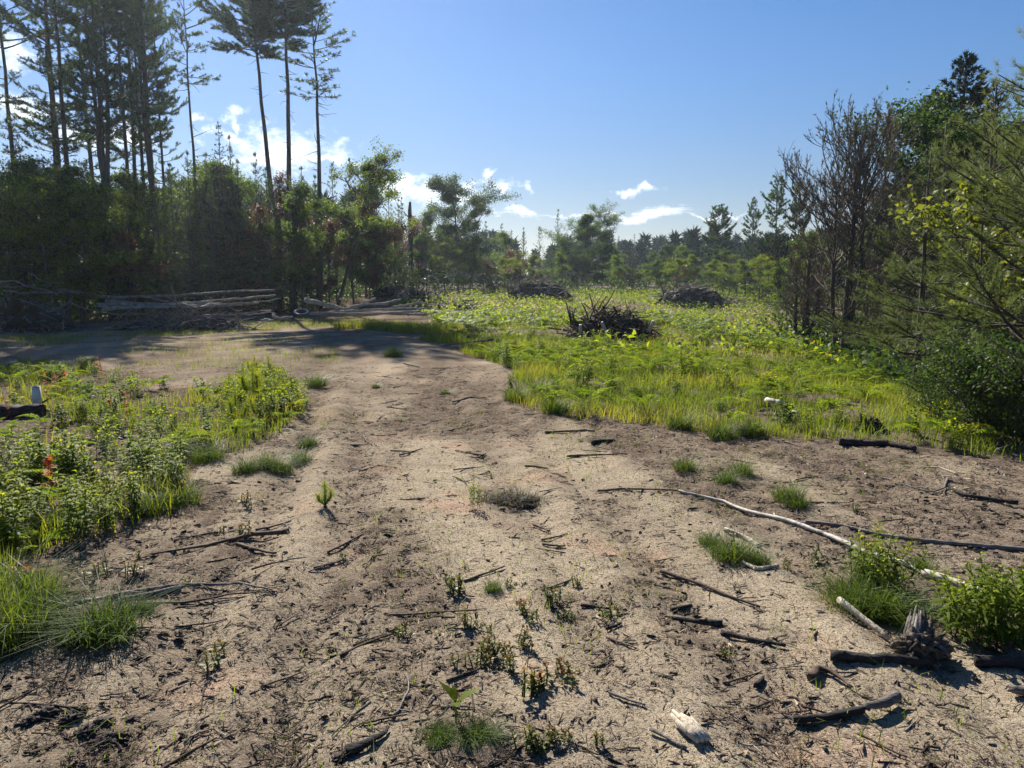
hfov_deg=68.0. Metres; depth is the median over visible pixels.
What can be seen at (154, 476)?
leafy weed
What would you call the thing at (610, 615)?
bush sprout
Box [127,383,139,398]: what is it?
shrub
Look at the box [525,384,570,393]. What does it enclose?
fern
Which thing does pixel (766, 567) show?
stick
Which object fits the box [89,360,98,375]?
leafy weed
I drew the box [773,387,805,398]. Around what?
fern
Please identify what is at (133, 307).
grey log
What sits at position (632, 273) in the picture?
young pine
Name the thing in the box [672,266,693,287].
russet tree
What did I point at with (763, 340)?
shrub
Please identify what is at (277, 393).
shrub
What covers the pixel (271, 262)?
young pine
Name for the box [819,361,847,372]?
fern
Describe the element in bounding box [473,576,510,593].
grass tuft
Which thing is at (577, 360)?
fern
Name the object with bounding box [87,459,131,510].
leafy weed
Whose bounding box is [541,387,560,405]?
shrub
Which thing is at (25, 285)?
grey log
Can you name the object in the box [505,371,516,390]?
leafy weed
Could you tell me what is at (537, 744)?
bush sprout
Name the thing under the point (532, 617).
bush sprout
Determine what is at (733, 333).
leafy weed
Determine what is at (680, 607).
dark stick
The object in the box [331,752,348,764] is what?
soil clod
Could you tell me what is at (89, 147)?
pine tree
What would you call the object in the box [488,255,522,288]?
leafy tree
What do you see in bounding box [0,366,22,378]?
fern
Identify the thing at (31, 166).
leafy tree
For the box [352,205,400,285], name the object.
leafy tree
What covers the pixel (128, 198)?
leafy tree
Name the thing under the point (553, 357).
fern
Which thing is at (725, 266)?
leafy tree
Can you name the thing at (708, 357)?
fern
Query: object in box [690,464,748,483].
grass tuft
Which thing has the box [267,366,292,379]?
shrub
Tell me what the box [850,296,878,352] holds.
young pine
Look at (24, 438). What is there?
leafy weed
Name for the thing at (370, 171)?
leaning tree
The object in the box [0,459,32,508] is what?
leafy weed
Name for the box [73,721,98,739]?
soil clod
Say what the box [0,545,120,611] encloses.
grass tuft
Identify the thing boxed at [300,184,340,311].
young pine
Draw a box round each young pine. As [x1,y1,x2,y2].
[0,161,30,304]
[7,132,45,293]
[59,157,103,317]
[126,166,161,315]
[137,160,177,311]
[138,193,185,315]
[140,198,192,316]
[147,162,200,300]
[161,187,212,315]
[164,149,208,311]
[182,153,222,297]
[191,185,242,314]
[218,207,258,311]
[220,159,260,311]
[220,203,264,311]
[222,135,256,309]
[237,167,296,298]
[239,177,304,314]
[245,152,285,307]
[273,209,310,302]
[286,165,325,304]
[295,219,326,309]
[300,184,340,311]
[307,174,336,284]
[313,161,355,301]
[334,158,372,285]
[379,221,417,289]
[382,187,407,283]
[386,198,413,285]
[387,197,413,286]
[414,216,436,289]
[474,221,495,286]
[476,260,494,293]
[490,223,510,290]
[518,233,530,279]
[520,228,531,281]
[528,229,553,282]
[539,256,558,285]
[543,245,563,284]
[548,209,567,283]
[563,231,580,289]
[623,253,643,289]
[693,260,712,287]
[718,255,738,294]
[726,249,750,292]
[747,261,775,303]
[754,301,770,331]
[760,283,798,334]
[768,250,798,308]
[778,277,802,315]
[798,246,841,317]
[809,287,837,345]
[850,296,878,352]
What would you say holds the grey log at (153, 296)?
on the slash heap at (181, 322)
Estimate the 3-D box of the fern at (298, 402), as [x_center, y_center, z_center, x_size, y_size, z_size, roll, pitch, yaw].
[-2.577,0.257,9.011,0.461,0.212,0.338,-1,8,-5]
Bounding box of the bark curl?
[345,726,389,755]
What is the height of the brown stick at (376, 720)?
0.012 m
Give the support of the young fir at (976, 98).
on the ground at (356, 349)
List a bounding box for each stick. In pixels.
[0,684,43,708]
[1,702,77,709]
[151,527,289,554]
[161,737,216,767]
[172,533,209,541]
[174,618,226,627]
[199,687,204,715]
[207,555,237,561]
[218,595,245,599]
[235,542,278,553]
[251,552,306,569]
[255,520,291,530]
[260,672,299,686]
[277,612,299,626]
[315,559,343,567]
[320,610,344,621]
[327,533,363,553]
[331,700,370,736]
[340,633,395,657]
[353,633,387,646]
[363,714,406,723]
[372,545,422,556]
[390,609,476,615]
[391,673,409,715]
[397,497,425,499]
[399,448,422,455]
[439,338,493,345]
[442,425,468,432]
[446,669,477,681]
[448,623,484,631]
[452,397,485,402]
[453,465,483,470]
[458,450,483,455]
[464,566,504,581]
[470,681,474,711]
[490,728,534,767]
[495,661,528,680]
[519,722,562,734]
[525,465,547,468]
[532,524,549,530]
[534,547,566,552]
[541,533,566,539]
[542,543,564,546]
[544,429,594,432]
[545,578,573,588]
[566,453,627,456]
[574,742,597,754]
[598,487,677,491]
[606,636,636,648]
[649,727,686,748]
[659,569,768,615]
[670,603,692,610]
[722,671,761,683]
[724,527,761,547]
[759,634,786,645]
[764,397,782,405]
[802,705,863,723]
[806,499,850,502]
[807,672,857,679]
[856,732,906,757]
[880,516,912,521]
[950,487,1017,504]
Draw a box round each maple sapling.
[884,183,1023,346]
[898,174,1023,343]
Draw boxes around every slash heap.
[0,291,86,333]
[100,285,272,331]
[373,281,408,296]
[385,281,445,302]
[430,296,481,309]
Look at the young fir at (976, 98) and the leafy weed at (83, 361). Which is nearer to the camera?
the leafy weed at (83, 361)
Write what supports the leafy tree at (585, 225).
on the ground at (356, 349)
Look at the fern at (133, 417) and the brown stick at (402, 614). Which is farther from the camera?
the fern at (133, 417)
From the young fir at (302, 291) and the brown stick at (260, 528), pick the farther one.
the young fir at (302, 291)
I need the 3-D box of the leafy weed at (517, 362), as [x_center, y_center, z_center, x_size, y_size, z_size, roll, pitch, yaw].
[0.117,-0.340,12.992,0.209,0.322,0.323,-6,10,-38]
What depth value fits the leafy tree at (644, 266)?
93.62 m
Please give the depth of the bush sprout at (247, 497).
5.35 m
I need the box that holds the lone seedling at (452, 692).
[438,680,481,722]
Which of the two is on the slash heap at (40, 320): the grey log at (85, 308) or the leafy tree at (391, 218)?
the grey log at (85, 308)
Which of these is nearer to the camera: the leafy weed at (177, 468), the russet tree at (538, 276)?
the leafy weed at (177, 468)
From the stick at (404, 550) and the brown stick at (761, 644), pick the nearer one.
the brown stick at (761, 644)
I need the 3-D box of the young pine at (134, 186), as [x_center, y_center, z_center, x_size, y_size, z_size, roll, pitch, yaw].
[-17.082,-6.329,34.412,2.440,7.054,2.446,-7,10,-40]
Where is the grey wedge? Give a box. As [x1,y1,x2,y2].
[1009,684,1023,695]
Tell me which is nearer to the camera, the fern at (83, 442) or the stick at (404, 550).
the stick at (404, 550)
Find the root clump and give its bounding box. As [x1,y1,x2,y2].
[855,413,887,432]
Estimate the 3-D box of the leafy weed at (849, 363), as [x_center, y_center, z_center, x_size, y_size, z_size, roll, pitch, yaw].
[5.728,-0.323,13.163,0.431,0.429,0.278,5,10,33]
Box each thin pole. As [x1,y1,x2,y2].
[240,312,276,315]
[272,314,291,319]
[304,298,338,308]
[310,311,422,314]
[322,310,420,316]
[324,311,411,314]
[337,307,430,311]
[344,299,401,309]
[393,301,425,307]
[407,311,437,315]
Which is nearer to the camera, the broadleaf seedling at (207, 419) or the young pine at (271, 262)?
the broadleaf seedling at (207, 419)
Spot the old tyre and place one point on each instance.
(301, 313)
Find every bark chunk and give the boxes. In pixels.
[580,603,608,609]
[591,439,614,444]
[605,621,621,629]
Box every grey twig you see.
[184,720,204,745]
[608,691,645,705]
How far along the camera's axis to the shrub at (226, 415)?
7.94 m
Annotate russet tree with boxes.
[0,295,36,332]
[105,228,172,320]
[207,201,292,312]
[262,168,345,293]
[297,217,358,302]
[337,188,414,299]
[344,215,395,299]
[391,214,436,281]
[477,258,499,288]
[504,265,525,290]
[505,249,531,285]
[531,267,548,280]
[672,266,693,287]
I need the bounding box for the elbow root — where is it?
[806,665,852,687]
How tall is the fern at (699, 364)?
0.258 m
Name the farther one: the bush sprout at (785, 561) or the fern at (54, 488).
the fern at (54, 488)
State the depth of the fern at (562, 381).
10.80 m
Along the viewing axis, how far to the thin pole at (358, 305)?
29.70 m
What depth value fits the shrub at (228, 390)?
8.94 m
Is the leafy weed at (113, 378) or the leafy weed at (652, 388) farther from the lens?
the leafy weed at (113, 378)
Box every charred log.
[671,616,722,626]
[720,629,785,646]
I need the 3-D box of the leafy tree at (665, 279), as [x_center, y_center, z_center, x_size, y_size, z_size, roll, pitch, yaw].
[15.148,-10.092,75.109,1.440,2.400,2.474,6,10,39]
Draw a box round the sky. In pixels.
[0,0,1023,273]
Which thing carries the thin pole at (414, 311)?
on the ground at (356, 349)
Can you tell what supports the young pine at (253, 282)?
on the ground at (356, 349)
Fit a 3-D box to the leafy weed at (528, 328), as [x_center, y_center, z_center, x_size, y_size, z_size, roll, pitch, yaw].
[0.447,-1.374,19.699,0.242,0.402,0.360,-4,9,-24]
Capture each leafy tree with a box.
[0,151,97,309]
[0,158,119,310]
[0,164,94,304]
[0,188,139,317]
[7,156,126,322]
[18,171,147,323]
[71,176,165,319]
[73,202,164,319]
[92,166,185,286]
[158,155,268,310]
[158,162,248,297]
[175,158,264,266]
[175,194,249,312]
[197,157,262,309]
[251,175,345,314]
[323,205,380,303]
[334,177,417,297]
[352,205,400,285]
[405,207,457,291]
[413,230,434,289]
[424,172,521,292]
[426,238,466,292]
[445,194,493,288]
[448,244,483,293]
[458,250,487,293]
[481,230,526,281]
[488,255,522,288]
[517,254,551,285]
[538,197,624,289]
[548,251,570,285]
[567,249,587,287]
[581,244,613,289]
[601,249,629,289]
[604,254,625,287]
[610,266,636,289]
[631,267,655,288]
[638,251,664,288]
[645,250,668,290]
[645,258,667,289]
[655,274,672,288]
[658,255,696,289]
[659,243,692,290]
[667,244,691,283]
[679,253,703,285]
[700,259,724,286]
[703,249,740,283]
[705,262,738,292]
[727,258,756,299]
[746,254,786,292]
[758,265,794,305]
[776,227,837,311]
[830,81,1023,304]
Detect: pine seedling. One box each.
[221,384,257,421]
[223,372,232,385]
[232,358,265,395]
[245,355,260,372]
[246,386,272,418]
[259,354,275,376]
[313,476,336,507]
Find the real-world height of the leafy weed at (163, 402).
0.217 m
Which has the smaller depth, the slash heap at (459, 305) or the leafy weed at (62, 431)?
the leafy weed at (62, 431)
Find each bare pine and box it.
[754,88,939,364]
[772,226,844,350]
[856,166,958,358]
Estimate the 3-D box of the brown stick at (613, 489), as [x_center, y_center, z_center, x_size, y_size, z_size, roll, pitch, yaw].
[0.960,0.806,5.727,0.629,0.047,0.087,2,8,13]
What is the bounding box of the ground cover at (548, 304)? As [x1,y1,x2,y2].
[390,285,1017,371]
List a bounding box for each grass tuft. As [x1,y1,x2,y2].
[0,532,105,608]
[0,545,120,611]
[0,558,129,644]
[0,564,134,657]
[1,566,211,656]
[3,492,110,536]
[7,593,136,651]
[110,435,198,463]
[111,486,185,518]
[121,589,188,614]
[127,466,234,509]
[155,434,218,457]
[183,431,243,463]
[214,452,268,474]
[224,444,303,470]
[260,456,306,474]
[282,445,325,465]
[288,371,336,387]
[289,432,327,448]
[370,382,380,387]
[378,345,408,356]
[398,698,490,753]
[425,696,521,756]
[436,388,452,394]
[453,709,518,744]
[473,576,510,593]
[489,383,541,401]
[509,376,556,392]
[533,395,587,413]
[638,407,708,430]
[657,451,717,472]
[676,521,786,565]
[679,417,748,440]
[686,524,731,546]
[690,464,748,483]
[715,452,766,476]
[724,414,796,437]
[737,540,791,565]
[741,473,838,503]
[761,488,824,508]
[778,548,929,615]
[786,550,957,625]
[804,545,948,604]
[824,561,1012,633]
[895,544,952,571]
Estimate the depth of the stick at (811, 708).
2.81 m
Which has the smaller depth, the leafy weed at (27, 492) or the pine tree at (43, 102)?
the leafy weed at (27, 492)
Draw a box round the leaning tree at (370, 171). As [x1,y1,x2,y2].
[310,135,405,304]
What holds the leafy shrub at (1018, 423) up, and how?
on the ground at (356, 349)
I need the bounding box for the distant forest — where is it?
[0,177,894,295]
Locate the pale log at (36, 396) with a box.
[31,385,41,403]
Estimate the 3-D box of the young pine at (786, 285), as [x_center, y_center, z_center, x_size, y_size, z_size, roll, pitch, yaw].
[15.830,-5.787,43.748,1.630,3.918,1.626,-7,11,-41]
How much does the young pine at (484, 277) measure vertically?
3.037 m
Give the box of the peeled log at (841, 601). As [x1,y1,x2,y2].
[836,597,890,640]
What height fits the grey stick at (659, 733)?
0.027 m
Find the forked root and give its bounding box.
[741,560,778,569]
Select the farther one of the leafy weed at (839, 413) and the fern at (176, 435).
the leafy weed at (839, 413)
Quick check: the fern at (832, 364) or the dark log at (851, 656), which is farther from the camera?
the fern at (832, 364)
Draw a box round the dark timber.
[0,398,52,418]
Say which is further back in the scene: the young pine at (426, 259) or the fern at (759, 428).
the young pine at (426, 259)
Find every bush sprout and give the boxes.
[8,563,43,586]
[79,558,113,580]
[123,560,146,574]
[199,639,229,671]
[235,520,253,538]
[240,492,253,505]
[336,551,346,559]
[391,619,415,636]
[443,572,453,584]
[444,573,465,595]
[447,644,485,667]
[459,613,473,628]
[472,620,492,632]
[479,634,495,666]
[483,635,502,659]
[491,641,514,657]
[498,654,517,674]
[504,577,513,586]
[509,724,542,751]
[515,598,529,616]
[515,624,535,653]
[517,666,543,697]
[525,609,539,625]
[529,732,553,756]
[534,670,548,692]
[540,584,563,607]
[542,724,558,742]
[543,661,577,688]
[546,587,562,602]
[552,656,574,678]
[554,727,576,744]
[562,607,574,620]
[571,574,580,587]
[590,730,604,746]
[598,604,620,620]
[717,643,734,658]
[781,558,792,571]
[810,545,825,567]
[852,504,860,514]
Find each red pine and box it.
[698,203,736,288]
[739,197,764,292]
[758,174,797,295]
[784,177,816,254]
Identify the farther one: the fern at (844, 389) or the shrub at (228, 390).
the fern at (844, 389)
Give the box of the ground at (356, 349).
[0,279,1023,767]
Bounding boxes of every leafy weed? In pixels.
[0,429,39,481]
[0,451,9,473]
[0,454,23,504]
[0,457,11,488]
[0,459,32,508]
[0,462,64,518]
[0,482,30,524]
[0,484,29,547]
[0,506,28,556]
[5,424,44,463]
[7,436,30,471]
[8,482,49,527]
[12,442,57,489]
[14,376,23,390]
[16,491,51,544]
[17,426,38,447]
[18,355,30,368]
[22,364,34,380]
[22,433,53,485]
[25,435,59,479]
[39,360,54,379]
[45,435,69,471]
[50,426,89,467]
[53,426,93,480]
[56,440,86,479]
[56,484,99,538]
[57,474,90,507]
[61,470,116,515]
[62,486,97,525]
[69,439,86,472]
[72,392,91,419]
[73,451,117,490]
[76,354,87,369]
[76,452,109,490]
[79,403,88,418]
[87,412,106,439]
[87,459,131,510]
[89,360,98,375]
[89,489,119,531]
[103,392,122,414]
[105,368,118,384]
[116,377,129,393]
[117,444,137,481]
[118,466,148,514]
[121,430,160,473]
[124,426,159,478]
[126,372,148,394]
[134,420,156,448]
[141,450,168,494]
[143,395,157,408]
[154,431,192,481]
[157,448,189,490]
[158,395,168,413]
[158,455,188,484]
[196,401,213,422]
[230,405,242,426]
[233,361,246,376]
[493,334,502,348]
[499,342,512,364]
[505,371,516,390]
[511,354,524,370]
[523,329,530,340]
[525,323,533,337]
[534,336,547,355]
[560,353,572,367]
[578,355,595,383]
[583,329,600,348]
[598,327,610,343]
[600,337,612,347]
[603,348,618,372]
[641,376,657,393]
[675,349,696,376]
[688,327,698,339]
[703,334,712,345]
[728,326,741,345]
[774,337,783,354]
[798,406,821,431]
[832,398,856,426]
[833,354,853,373]
[840,535,875,586]
[849,518,918,578]
[863,553,909,595]
[868,530,933,588]
[927,570,1000,643]
[936,571,1019,652]
[939,576,977,633]
[958,552,1018,629]
[964,563,1023,626]
[977,576,1023,650]
[993,558,1023,619]
[1007,569,1023,638]
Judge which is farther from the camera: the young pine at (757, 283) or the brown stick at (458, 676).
the young pine at (757, 283)
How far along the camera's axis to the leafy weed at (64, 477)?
5.11 m
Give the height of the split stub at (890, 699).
0.048 m
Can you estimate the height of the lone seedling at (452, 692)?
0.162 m
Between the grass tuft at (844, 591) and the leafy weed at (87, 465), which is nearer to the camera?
the grass tuft at (844, 591)
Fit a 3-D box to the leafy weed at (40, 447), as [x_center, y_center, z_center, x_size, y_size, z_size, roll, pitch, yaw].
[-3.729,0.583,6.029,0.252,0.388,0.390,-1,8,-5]
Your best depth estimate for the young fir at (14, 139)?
31.97 m
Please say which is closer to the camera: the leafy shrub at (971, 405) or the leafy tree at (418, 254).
the leafy shrub at (971, 405)
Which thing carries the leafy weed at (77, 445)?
on the ground at (356, 349)
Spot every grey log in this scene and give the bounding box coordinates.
[0,280,56,294]
[0,282,66,287]
[3,290,79,293]
[27,272,60,290]
[59,288,124,301]
[71,302,99,313]
[94,302,211,307]
[97,302,258,307]
[101,289,274,298]
[101,302,240,311]
[105,294,274,303]
[109,313,172,319]
[111,306,202,309]
[130,295,230,306]
[194,298,280,308]
[203,310,271,316]
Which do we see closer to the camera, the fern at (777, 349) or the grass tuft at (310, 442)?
the grass tuft at (310, 442)
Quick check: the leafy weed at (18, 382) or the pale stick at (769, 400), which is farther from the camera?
the leafy weed at (18, 382)
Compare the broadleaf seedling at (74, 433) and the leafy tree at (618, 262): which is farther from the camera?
the leafy tree at (618, 262)
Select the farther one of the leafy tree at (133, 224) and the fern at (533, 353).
the leafy tree at (133, 224)
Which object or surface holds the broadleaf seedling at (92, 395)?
on the ground at (356, 349)
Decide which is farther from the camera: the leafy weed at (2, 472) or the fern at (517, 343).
the fern at (517, 343)
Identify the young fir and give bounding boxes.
[1,135,58,306]
[91,231,128,321]
[166,208,204,314]
[191,121,258,312]
[247,192,289,311]
[281,208,320,312]
[564,229,585,289]
[610,237,624,288]
[624,234,640,286]
[634,242,648,287]
[816,49,1023,333]
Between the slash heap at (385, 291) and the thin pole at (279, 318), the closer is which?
the thin pole at (279, 318)
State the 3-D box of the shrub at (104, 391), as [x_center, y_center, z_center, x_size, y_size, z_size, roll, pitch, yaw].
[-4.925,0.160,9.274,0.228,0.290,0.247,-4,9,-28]
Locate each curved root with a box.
[900,477,948,491]
[919,466,957,473]
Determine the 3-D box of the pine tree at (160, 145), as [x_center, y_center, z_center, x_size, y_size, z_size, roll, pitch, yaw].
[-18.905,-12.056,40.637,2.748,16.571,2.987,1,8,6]
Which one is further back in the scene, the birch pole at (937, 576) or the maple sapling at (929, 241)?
the maple sapling at (929, 241)
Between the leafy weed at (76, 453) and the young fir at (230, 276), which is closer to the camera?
the leafy weed at (76, 453)
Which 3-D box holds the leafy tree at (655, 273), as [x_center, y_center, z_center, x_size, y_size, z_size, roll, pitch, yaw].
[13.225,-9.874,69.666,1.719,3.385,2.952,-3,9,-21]
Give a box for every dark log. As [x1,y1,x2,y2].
[793,706,865,722]
[830,650,927,666]
[839,437,862,445]
[861,440,916,450]
[973,654,1023,668]
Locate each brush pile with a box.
[496,268,578,300]
[558,289,665,341]
[645,275,730,306]
[720,293,752,305]
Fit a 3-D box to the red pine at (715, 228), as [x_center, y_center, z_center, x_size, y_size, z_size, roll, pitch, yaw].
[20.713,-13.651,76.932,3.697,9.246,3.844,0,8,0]
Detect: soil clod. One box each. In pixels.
[14,714,35,728]
[32,705,61,723]
[57,712,83,727]
[66,706,86,715]
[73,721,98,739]
[92,715,115,728]
[94,731,121,747]
[125,714,140,724]
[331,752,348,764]
[498,732,512,742]
[531,736,554,749]
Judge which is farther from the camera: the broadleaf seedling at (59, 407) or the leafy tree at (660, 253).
the leafy tree at (660, 253)
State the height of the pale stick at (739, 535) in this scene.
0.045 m
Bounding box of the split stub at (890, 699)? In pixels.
[863,690,901,710]
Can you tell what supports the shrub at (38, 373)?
on the ground at (356, 349)
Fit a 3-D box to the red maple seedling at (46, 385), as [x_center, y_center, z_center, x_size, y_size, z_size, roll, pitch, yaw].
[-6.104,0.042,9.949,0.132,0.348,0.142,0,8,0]
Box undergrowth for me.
[0,262,1023,409]
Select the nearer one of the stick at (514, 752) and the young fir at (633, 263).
the stick at (514, 752)
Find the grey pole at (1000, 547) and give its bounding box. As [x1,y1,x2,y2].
[805,520,1023,551]
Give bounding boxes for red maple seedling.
[2,395,12,418]
[40,456,58,498]
[43,374,51,397]
[94,355,105,375]
[122,391,129,407]
[123,402,132,426]
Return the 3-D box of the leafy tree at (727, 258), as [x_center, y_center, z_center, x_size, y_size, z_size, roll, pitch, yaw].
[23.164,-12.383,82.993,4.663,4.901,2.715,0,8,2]
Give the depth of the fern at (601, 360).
13.04 m
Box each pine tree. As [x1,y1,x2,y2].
[0,0,63,260]
[0,0,80,298]
[0,0,102,312]
[0,31,22,109]
[15,0,103,259]
[27,0,150,319]
[36,0,124,297]
[78,0,149,309]
[89,0,167,276]
[97,0,179,299]
[112,0,175,294]
[122,0,187,294]
[165,0,227,295]
[195,0,310,310]
[241,0,326,311]
[263,0,357,308]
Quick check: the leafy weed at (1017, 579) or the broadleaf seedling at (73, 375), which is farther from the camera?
the broadleaf seedling at (73, 375)
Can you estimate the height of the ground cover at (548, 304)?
2.168 m
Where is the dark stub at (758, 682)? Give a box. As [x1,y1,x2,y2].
[753,675,764,687]
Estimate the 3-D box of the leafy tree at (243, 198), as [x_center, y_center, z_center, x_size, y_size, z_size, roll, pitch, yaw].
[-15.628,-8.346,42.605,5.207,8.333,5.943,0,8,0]
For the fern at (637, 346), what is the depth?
16.10 m
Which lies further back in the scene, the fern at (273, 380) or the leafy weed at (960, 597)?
the fern at (273, 380)
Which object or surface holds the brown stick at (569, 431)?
on the ground at (356, 349)
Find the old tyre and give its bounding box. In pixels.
[293,309,308,318]
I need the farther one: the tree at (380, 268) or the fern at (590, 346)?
the tree at (380, 268)
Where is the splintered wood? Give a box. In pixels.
[670,709,710,742]
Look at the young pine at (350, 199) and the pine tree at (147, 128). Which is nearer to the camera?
the pine tree at (147, 128)
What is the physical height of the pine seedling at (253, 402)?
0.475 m
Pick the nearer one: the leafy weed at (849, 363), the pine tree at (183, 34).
the leafy weed at (849, 363)
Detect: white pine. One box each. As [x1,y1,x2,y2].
[802,155,926,339]
[810,119,999,356]
[814,149,1010,387]
[850,60,1023,401]
[855,76,1023,369]
[860,113,1021,340]
[876,30,1023,348]
[879,24,1023,359]
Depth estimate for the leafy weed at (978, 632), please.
3.26 m
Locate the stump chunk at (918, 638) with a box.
[890,604,955,671]
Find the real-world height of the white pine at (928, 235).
7.707 m
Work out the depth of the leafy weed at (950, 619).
3.34 m
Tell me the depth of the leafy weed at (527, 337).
18.50 m
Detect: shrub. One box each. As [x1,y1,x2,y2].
[37,368,48,382]
[62,376,74,392]
[63,401,84,420]
[87,383,101,400]
[92,426,118,456]
[98,399,111,412]
[99,410,130,435]
[100,386,118,407]
[107,440,126,459]
[110,366,123,378]
[121,408,136,423]
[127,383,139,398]
[141,443,168,469]
[142,405,177,432]
[152,408,187,436]
[212,397,229,419]
[217,408,234,429]
[218,385,243,407]
[228,385,250,409]
[229,388,247,412]
[242,391,281,422]
[244,365,272,383]
[254,374,269,391]
[263,388,284,421]
[264,384,291,411]
[266,367,282,386]
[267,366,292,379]
[268,386,288,415]
[269,385,290,410]
[276,374,306,397]
[277,368,287,382]
[285,380,296,394]
[286,392,298,410]
[294,384,307,404]
[294,390,309,410]
[468,481,481,508]
[476,331,487,343]
[488,346,498,360]
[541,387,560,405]
[552,341,564,353]
[570,361,588,385]
[577,335,589,346]
[682,343,695,355]
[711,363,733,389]
[740,350,758,369]
[758,334,768,349]
[759,370,776,394]
[855,410,876,431]
[857,385,873,399]
[885,322,1023,439]
[888,358,954,407]
[909,377,1003,425]
[923,398,946,422]
[924,329,1023,426]
[928,323,1023,447]
[938,418,969,451]
[977,350,1023,439]
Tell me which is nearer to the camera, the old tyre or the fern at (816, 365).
the fern at (816, 365)
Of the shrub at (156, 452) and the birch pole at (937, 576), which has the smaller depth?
the birch pole at (937, 576)
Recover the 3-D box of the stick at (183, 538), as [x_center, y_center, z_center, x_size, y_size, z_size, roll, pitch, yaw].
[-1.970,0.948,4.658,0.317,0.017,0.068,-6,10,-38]
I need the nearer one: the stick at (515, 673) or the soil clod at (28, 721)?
the soil clod at (28, 721)
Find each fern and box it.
[0,363,34,384]
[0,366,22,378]
[0,419,25,436]
[0,428,38,444]
[4,528,74,554]
[15,413,52,428]
[15,450,99,485]
[15,467,76,485]
[30,364,57,379]
[30,474,114,500]
[31,364,70,371]
[33,370,77,382]
[43,382,63,392]
[44,378,86,393]
[49,384,99,403]
[56,434,98,445]
[62,370,87,377]
[67,382,115,392]
[69,407,98,419]
[72,415,120,432]
[84,404,107,418]
[118,406,161,420]
[122,378,167,390]
[128,415,153,430]
[141,374,176,389]
[148,417,191,429]
[153,427,210,452]
[165,427,201,442]
[166,406,210,418]
[167,427,213,445]
[188,386,236,402]
[189,428,234,448]
[205,402,238,411]
[208,376,270,387]
[209,418,258,432]
[226,421,264,434]
[254,377,303,387]
[270,411,305,425]
[276,398,315,411]
[478,341,509,351]
[493,345,527,355]
[502,344,525,349]
[503,340,530,347]
[517,358,541,363]
[518,347,553,357]
[522,341,556,350]
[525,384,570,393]
[535,349,558,355]
[536,392,576,401]
[539,355,562,364]
[545,347,581,362]
[545,370,581,387]
[546,356,568,366]
[556,384,615,409]
[560,352,589,359]
[563,345,581,351]
[567,357,594,364]
[571,345,603,352]
[576,348,595,356]
[582,335,612,343]
[584,347,615,355]
[588,379,617,387]
[589,385,609,393]
[591,358,607,366]
[593,376,618,383]
[598,354,626,360]
[602,343,630,354]
[608,345,638,351]
[610,363,644,373]
[619,394,641,407]
[623,341,644,349]
[623,351,645,361]
[624,387,680,411]
[626,356,649,368]
[628,357,666,369]
[630,346,648,352]
[631,357,674,368]
[643,354,671,368]
[644,346,660,351]
[645,340,670,347]
[654,350,678,354]
[656,354,678,366]
[657,346,679,351]
[669,349,703,360]
[671,361,697,371]
[672,341,703,349]
[677,350,700,361]
[679,359,709,368]
[681,370,702,376]
[682,354,722,369]
[689,350,727,368]
[689,401,757,426]
[699,351,715,355]
[709,358,747,368]
[715,388,767,407]
[720,337,753,348]
[734,383,781,397]
[735,367,749,376]
[742,369,789,388]
[744,422,778,434]
[751,339,773,352]
[753,373,792,392]
[762,359,800,372]
[767,377,827,399]
[768,346,793,354]
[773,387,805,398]
[777,367,811,379]
[786,345,818,356]
[790,384,839,398]
[796,358,827,365]
[800,403,834,412]
[803,363,834,374]
[805,355,845,366]
[805,387,838,397]
[807,369,849,383]
[812,397,864,415]
[816,352,848,360]
[818,384,856,398]
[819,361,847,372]
[822,366,867,381]
[840,366,877,380]
[843,371,882,384]
[854,383,890,403]
[856,376,880,384]
[857,369,887,380]
[858,368,894,376]
[863,383,904,391]
[874,373,909,383]
[886,418,952,439]
[922,410,1015,446]
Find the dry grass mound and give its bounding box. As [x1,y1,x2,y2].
[477,484,551,508]
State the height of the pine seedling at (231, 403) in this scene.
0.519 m
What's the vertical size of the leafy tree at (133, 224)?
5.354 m
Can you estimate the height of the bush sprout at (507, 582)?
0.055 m
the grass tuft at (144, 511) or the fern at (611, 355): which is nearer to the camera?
the grass tuft at (144, 511)
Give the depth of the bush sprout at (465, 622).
3.50 m
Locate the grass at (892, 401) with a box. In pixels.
[0,315,1023,767]
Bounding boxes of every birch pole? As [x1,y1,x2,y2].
[678,489,919,571]
[921,569,986,594]
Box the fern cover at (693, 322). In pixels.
[421,307,1021,354]
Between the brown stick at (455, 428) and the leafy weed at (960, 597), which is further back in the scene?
the brown stick at (455, 428)
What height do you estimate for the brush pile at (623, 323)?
2.008 m
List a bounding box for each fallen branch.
[58,573,283,607]
[117,584,181,604]
[138,585,283,605]
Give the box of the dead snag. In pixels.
[403,202,413,288]
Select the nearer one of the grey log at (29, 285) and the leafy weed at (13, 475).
the leafy weed at (13, 475)
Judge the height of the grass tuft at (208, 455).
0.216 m
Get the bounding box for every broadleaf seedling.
[4,389,24,404]
[16,364,30,381]
[30,442,58,479]
[44,371,52,381]
[47,397,71,423]
[52,364,67,380]
[52,477,77,513]
[53,362,65,377]
[58,429,76,451]
[68,371,80,385]
[79,381,97,403]
[93,402,112,424]
[100,417,120,444]
[109,416,127,436]
[111,384,128,404]
[117,431,140,463]
[123,372,136,388]
[147,407,163,421]
[159,377,167,387]
[192,376,211,397]
[192,413,214,440]
[246,413,263,431]
[286,381,301,406]
[546,375,559,391]
[605,375,619,390]
[670,377,684,394]
[769,397,796,428]
[788,363,800,376]
[902,411,919,435]
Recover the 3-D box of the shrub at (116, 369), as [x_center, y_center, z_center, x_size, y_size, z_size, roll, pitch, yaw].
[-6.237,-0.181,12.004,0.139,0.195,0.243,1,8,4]
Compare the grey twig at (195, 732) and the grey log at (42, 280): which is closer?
the grey twig at (195, 732)

